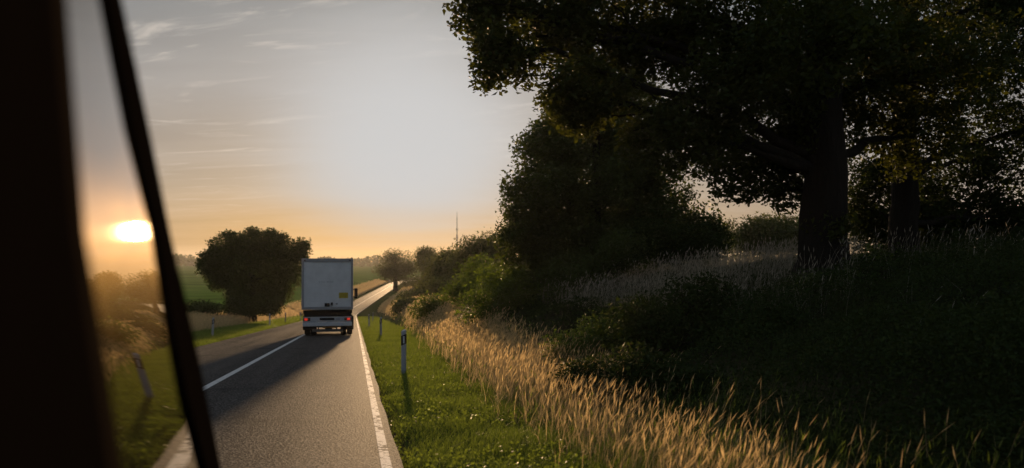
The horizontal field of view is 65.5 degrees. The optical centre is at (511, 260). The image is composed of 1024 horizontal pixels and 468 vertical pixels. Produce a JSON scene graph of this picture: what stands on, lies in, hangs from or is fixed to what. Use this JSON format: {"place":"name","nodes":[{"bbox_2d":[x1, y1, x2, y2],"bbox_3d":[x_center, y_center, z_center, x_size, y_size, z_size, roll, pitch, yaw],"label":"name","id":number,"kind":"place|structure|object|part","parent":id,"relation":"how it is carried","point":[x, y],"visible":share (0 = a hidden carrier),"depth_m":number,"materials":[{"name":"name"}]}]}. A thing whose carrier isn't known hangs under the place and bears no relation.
{"place":"outdoors","nodes":[
{"label":"outdoors","id":0,"kind":"place"},
{"bbox_2d":[196,280,414,467],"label":"road","id":1,"kind":"structure","parent":0,"point":[303,401],"depth_m":12.45,"materials":[{"name":"grey asphalt"}]},
{"bbox_2d":[0,0,220,467],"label":"van","id":2,"kind":"object","parent":1,"relation":"on","point":[100,367],"visible":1,"depth_m":0.88,"materials":[{"name":"glass"}]},
{"bbox_2d":[205,286,389,389],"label":"road centre line","id":3,"kind":"object","parent":1,"relation":"on","point":[232,373],"visible":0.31,"depth_m":19.59,"materials":[{"name":"paint"}]},
{"bbox_2d":[301,258,357,334],"bbox_3d":[-10.212,2.145,44.744,3.060,3.930,9.585,0,-3,-11],"label":"box truck","id":4,"kind":"object","parent":1,"relation":"on","point":[327,289],"visible":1,"depth_m":40.17,"materials":[{"name":"paint"}]},
{"bbox_3d":[-9.305,1.221,40.162,2.314,2.260,0.040,0,-3,-11],"label":"rear door","id":5,"kind":"part","parent":4,"relation":"part of","materials":[{"name":"paint"}]},
{"bbox_2d":[356,283,400,467],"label":"road edge line","id":6,"kind":"object","parent":1,"relation":"on","point":[385,460],"visible":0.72,"depth_m":10.21,"materials":[{"name":"paint"}]},
{"bbox_2d":[122,0,1023,261],"label":"sky","id":7,"kind":"structure","parent":0,"point":[354,128],"materials":[{"name":"grey"}]},
{"bbox_2d":[178,260,1023,467],"bbox_3d":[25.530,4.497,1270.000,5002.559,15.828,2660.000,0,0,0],"label":"ground","id":8,"kind":"structure","parent":0,"point":[195,287],"depth_m":9.82,"materials":[{"name":"green plant"}]},
{"bbox_2d":[186,298,228,315],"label":"bush","id":9,"kind":"object","parent":8,"relation":"on","point":[206,307],"visible":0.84,"depth_m":65.52,"materials":[{"name":"green plant"}]},
{"bbox_2d":[189,304,299,331],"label":"tall grass","id":10,"kind":"structure","parent":8,"relation":"on","point":[199,321],"depth_m":62.22,"materials":[{"name":"plant"}]},
{"bbox_2d":[193,315,302,346],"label":"verge grass","id":11,"kind":"structure","parent":8,"relation":"on","point":[232,330],"depth_m":49.71,"materials":[{"name":"green plant"}]},
{"bbox_2d":[211,317,214,335],"bbox_3d":[-15.398,3.594,40.997,0.169,1.316,0.124,0,0,6],"label":"delineator post","id":12,"kind":"object","parent":11,"relation":"on","point":[212,331],"visible":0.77,"depth_m":40.95,"materials":[{"name":"white plastic"}]},
{"bbox_2d":[193,225,312,321],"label":"tree","id":13,"kind":"object","parent":8,"relation":"on","point":[272,254],"visible":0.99,"depth_m":74.91,"materials":[{"name":"green plant"}]},
{"bbox_2d":[286,279,387,314],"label":"tall grass","id":14,"kind":"structure","parent":8,"relation":"on","point":[366,286],"depth_m":294.48,"materials":[{"name":"plant"}]},
{"bbox_2d":[371,248,418,290],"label":"roadside tree","id":15,"kind":"object","parent":8,"relation":"on","point":[395,270],"visible":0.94,"depth_m":293.75,"materials":[{"name":"green plant"}]},
{"bbox_2d":[389,296,417,315],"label":"bush","id":16,"kind":"object","parent":8,"relation":"on","point":[399,304],"visible":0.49,"depth_m":81.53,"materials":[{"name":"green plant"}]},
{"bbox_2d":[395,275,424,287],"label":"bush","id":17,"kind":"object","parent":8,"relation":"on","point":[407,283],"visible":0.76,"depth_m":284.99,"materials":[{"name":"green plant"}]},
{"bbox_2d":[394,287,430,299],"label":"bush","id":18,"kind":"object","parent":8,"relation":"on","point":[408,293],"visible":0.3,"depth_m":111.79,"materials":[{"name":"green plant"}]},
{"bbox_2d":[410,245,437,276],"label":"deciduous tree","id":19,"kind":"object","parent":8,"relation":"on","point":[423,251],"visible":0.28,"depth_m":208.45,"materials":[{"name":"green plant"}]},
{"bbox_2d":[407,290,454,320],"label":"bush","id":20,"kind":"object","parent":8,"relation":"on","point":[432,304],"visible":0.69,"depth_m":49.73,"materials":[{"name":"green plant"}]},
{"bbox_2d":[418,251,456,274],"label":"deciduous tree","id":21,"kind":"object","parent":8,"relation":"on","point":[428,257],"visible":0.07,"depth_m":168.94,"materials":[{"name":"green plant"}]},
{"bbox_2d":[413,247,472,293],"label":"deciduous tree","id":22,"kind":"object","parent":8,"relation":"on","point":[436,267],"visible":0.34,"depth_m":117.38,"materials":[{"name":"green plant"}]},
{"bbox_2d":[421,272,466,294],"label":"bush","id":23,"kind":"object","parent":8,"relation":"on","point":[432,287],"visible":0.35,"depth_m":91.75,"materials":[{"name":"green plant"}]},
{"bbox_2d":[437,252,500,309],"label":"bush","id":24,"kind":"object","parent":8,"relation":"on","point":[456,288],"visible":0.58,"depth_m":44.41,"materials":[{"name":"green plant"}]},
{"bbox_2d":[440,227,515,288],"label":"deciduous tree","id":25,"kind":"object","parent":8,"relation":"on","point":[478,246],"visible":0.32,"depth_m":98.63,"materials":[{"name":"green plant"}]},
{"bbox_2d":[175,253,795,266],"bbox_3d":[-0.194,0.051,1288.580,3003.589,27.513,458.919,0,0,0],"label":"woods","id":26,"kind":"object","parent":8,"relation":"on","point":[182,260],"visible":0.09,"depth_m":1209.75,"materials":[{"name":"green plant"}]},
{"bbox_2d":[452,252,555,331],"bbox_3d":[0.110,1.410,29.705,4.623,3.469,4.293,0,0,0],"label":"bush","id":27,"kind":"object","parent":8,"relation":"on","point":[505,290],"visible":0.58,"depth_m":29.12,"materials":[{"name":"green plant"}]},
{"bbox_2d":[357,315,775,467],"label":"verge grass","id":28,"kind":"structure","parent":8,"relation":"on","point":[388,343],"depth_m":10.20,"materials":[{"name":"green plant"}]},
{"bbox_2d":[380,317,381,334],"bbox_3d":[-6.915,3.651,42.004,0.126,1.315,0.113,0,-1,-9],"label":"delineator post","id":29,"kind":"object","parent":28,"relation":"on","point":[380,325],"visible":0.77,"depth_m":41.96,"materials":[{"name":"white plastic"}]},
{"bbox_2d":[401,329,406,372],"bbox_3d":[-2.446,2.223,17.999,0.126,1.315,0.113,0,0,-8],"label":"delineator post","id":30,"kind":"object","parent":28,"relation":"on","point":[403,347],"visible":0.74,"depth_m":17.96,"materials":[{"name":"white plastic"}]},
{"bbox_2d":[539,309,630,366],"bbox_3d":[1.509,1.599,15.797,2.308,1.230,1.588,0,0,-26],"label":"bush","id":31,"kind":"object","parent":8,"relation":"on","point":[581,340],"visible":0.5,"depth_m":15.52,"materials":[{"name":"green plant"}]},
{"bbox_2d":[532,224,663,302],"bbox_3d":[2.884,0.493,28.153,4.256,3.626,4.835,0,0,37],"label":"bush","id":32,"kind":"object","parent":8,"relation":"on","point":[615,256],"visible":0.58,"depth_m":27.96,"materials":[{"name":"green plant"}]},
{"bbox_2d":[486,68,734,295],"bbox_3d":[4.109,-3.380,32.323,10.255,10.084,5.960,0,0,0],"label":"maple tree","id":33,"kind":"object","parent":8,"relation":"on","point":[556,192],"visible":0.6,"depth_m":30.94,"materials":[{"name":"green plant"}]},
{"bbox_2d":[548,340,731,409],"bbox_3d":[1.829,1.674,11.347,2.960,1.128,1.578,0,0,40],"label":"bush","id":34,"kind":"object","parent":8,"relation":"on","point":[628,364],"visible":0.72,"depth_m":11.05,"materials":[{"name":"green plant"}]},
{"bbox_2d":[611,209,739,270],"bbox_3d":[6.535,-0.624,30.646,6.043,2.758,3.616,0,0,-28],"label":"bush","id":35,"kind":"object","parent":8,"relation":"on","point":[710,242],"visible":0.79,"depth_m":29.85,"materials":[{"name":"green plant"}]},
{"bbox_2d":[591,267,782,359],"bbox_3d":[2.984,0.977,13.805,3.245,1.695,3.404,0,0,0],"label":"bush","id":36,"kind":"object","parent":8,"relation":"on","point":[647,327],"visible":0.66,"depth_m":13.50,"materials":[{"name":"green plant"}]},
{"bbox_2d":[377,286,1023,467],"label":"tall grass","id":37,"kind":"structure","parent":8,"relation":"on","point":[521,361],"depth_m":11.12,"materials":[{"name":"beige plant"}]},
{"bbox_2d":[709,213,750,258],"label":"deciduous tree","id":38,"kind":"object","parent":8,"relation":"on","point":[727,233],"visible":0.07,"depth_m":65.56,"materials":[{"name":"green plant"}]},
{"bbox_2d":[442,0,1023,281],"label":"oak tree","id":39,"kind":"object","parent":8,"relation":"on","point":[808,96],"visible":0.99,"depth_m":17.01,"materials":[{"name":"green plant"}]},
{"bbox_2d":[460,227,1023,467],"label":"undergrowth","id":40,"kind":"object","parent":8,"relation":"on","point":[989,329],"visible":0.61,"depth_m":8.38,"materials":[{"name":"green plant"}]},
{"bbox_2d":[483,219,1019,323],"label":"tall grass","id":41,"kind":"structure","parent":8,"relation":"on","point":[731,262],"depth_m":21.41,"materials":[{"name":"green plant"}]},
{"bbox_2d":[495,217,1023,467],"bbox_3d":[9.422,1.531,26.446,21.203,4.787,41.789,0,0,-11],"label":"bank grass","id":42,"kind":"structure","parent":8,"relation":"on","point":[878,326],"depth_m":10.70,"materials":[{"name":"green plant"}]},
{"bbox_2d":[728,210,798,259],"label":"bush","id":43,"kind":"object","parent":8,"relation":"on","point":[757,229],"visible":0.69,"depth_m":59.36,"materials":[{"name":"green plant"}]},
{"bbox_2d":[785,243,899,291],"bbox_3d":[7.208,0.393,16.848,3.143,1.568,1.791,0,0,-32],"label":"bush","id":44,"kind":"object","parent":8,"relation":"on","point":[872,251],"visible":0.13,"depth_m":17.22,"materials":[{"name":"green plant"}]},
{"bbox_2d":[847,202,929,256],"bbox_3d":[10.897,-0.564,23.560,2.404,2.361,3.651,0,0,0],"label":"bush","id":45,"kind":"object","parent":8,"relation":"on","point":[880,239],"visible":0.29,"depth_m":23.48,"materials":[{"name":"green plant"}]},
{"bbox_2d":[843,0,1023,255],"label":"deciduous tree","id":46,"kind":"object","parent":8,"relation":"on","point":[912,204],"visible":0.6,"depth_m":22.51,"materials":[{"name":"green plant"}]},
{"bbox_2d":[919,208,1023,254],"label":"bush","id":47,"kind":"object","parent":8,"relation":"on","point":[1014,232],"visible":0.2,"depth_m":22.50,"materials":[{"name":"green plant"}]},
{"bbox_2d":[926,273,1020,318],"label":"bush","id":48,"kind":"object","parent":8,"relation":"on","point":[973,296],"depth_m":11.41,"materials":[{"name":"green plant"}]}
]}

